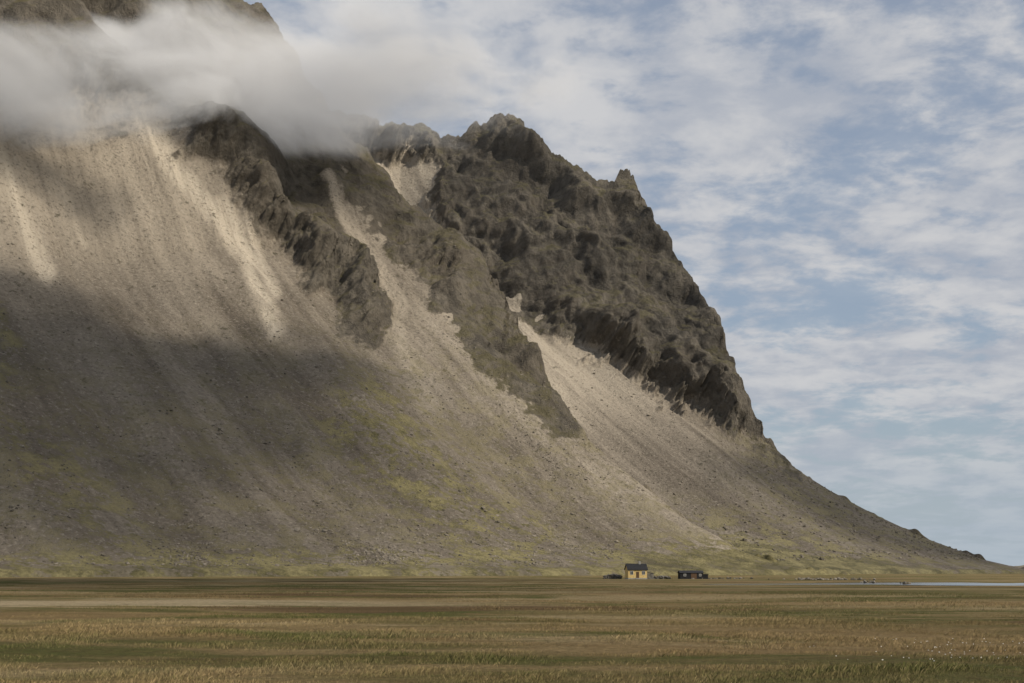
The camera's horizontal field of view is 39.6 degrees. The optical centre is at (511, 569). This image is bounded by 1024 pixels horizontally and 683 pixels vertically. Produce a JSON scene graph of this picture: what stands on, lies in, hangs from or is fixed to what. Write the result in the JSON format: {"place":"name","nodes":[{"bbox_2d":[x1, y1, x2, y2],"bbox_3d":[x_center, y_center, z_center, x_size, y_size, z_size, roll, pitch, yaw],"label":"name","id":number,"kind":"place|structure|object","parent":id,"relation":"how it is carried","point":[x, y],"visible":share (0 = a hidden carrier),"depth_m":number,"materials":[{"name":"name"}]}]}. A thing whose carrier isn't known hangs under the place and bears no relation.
{"place":"outdoors","nodes":[
{"label":"outdoors","id":0,"kind":"place"},
{"bbox_2d":[0,0,849,576],"bbox_3d":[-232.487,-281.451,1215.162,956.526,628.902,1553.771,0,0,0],"label":"mountain","id":1,"kind":"structure","parent":0,"point":[206,138],"depth_m":955.52,"materials":[{"name":"stone"}]},
{"bbox_2d":[0,200,981,565],"bbox_3d":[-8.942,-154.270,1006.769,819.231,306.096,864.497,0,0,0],"label":"boulder field","id":2,"kind":"structure","parent":0,"point":[390,560],"depth_m":833.11,"materials":[{"name":"stone"},{"name":"soil"}]},
{"bbox_2d":[0,574,1023,682],"bbox_3d":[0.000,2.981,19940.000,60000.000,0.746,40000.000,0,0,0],"label":"ground","id":3,"kind":"structure","parent":0,"point":[572,649],"depth_m":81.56,"materials":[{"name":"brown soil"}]},
{"bbox_2d":[0,582,1023,617],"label":"grass","id":4,"kind":"structure","parent":3,"relation":"on","point":[818,597],"depth_m":151.17,"materials":[{"name":"plant"}]},
{"bbox_2d":[603,573,622,578],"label":"stone wall","id":5,"kind":"structure","parent":3,"relation":"on","point":[614,576],"depth_m":475.58,"materials":[{"name":"grey stone"}]},
{"bbox_2d":[647,573,653,578],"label":"lean to","id":6,"kind":"object","parent":3,"relation":"on","point":[650,575],"visible":0.64,"depth_m":473.05,"materials":[{"name":"grey stone"}]},
{"bbox_2d":[654,576,670,578],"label":"stone wall","id":7,"kind":"structure","parent":3,"relation":"on","point":[662,577],"depth_m":479.48,"materials":[{"name":"grey stone"}]},
{"bbox_2d":[677,570,707,578],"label":"black shed","id":8,"kind":"structure","parent":3,"relation":"on","point":[690,574],"depth_m":476.14,"materials":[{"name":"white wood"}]},
{"bbox_2d":[691,577,910,583],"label":"gravel mounds","id":9,"kind":"object","parent":3,"relation":"on","point":[864,581],"visible":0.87,"depth_m":428.01,"materials":[{"name":"grey gravel"}]},
{"bbox_2d":[847,638,1023,660],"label":"cotton grass","id":10,"kind":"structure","parent":3,"relation":"on","point":[951,649],"depth_m":49.12,"materials":[{"name":"grey plant"}]},
{"bbox_2d":[243,0,1023,565],"label":"sky","id":11,"kind":"structure","parent":0,"point":[841,181],"materials":[{"name":"blue"}]},
{"bbox_2d":[625,567,646,577],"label":"walls","id":12,"kind":"structure","parent":0,"point":[627,574],"depth_m":471.76,"materials":[{"name":"yellow paint"}]},
{"bbox_2d":[624,564,647,569],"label":"roof","id":13,"kind":"structure","parent":12,"relation":"on","point":[636,566],"depth_m":472.55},
{"bbox_2d":[331,109,1023,573],"bbox_3d":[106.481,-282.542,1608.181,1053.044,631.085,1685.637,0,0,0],"label":"mountain","id":14,"kind":"structure","parent":0,"point":[589,271],"depth_m":1460.54,"materials":[{"name":"stone"}]},
{"bbox_2d":[707,583,1023,585],"bbox_3d":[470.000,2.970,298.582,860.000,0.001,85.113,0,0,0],"label":"river","id":15,"kind":"structure","parent":0,"point":[992,584],"depth_m":291.32,"materials":[{"name":"grey liquid"}]}
]}

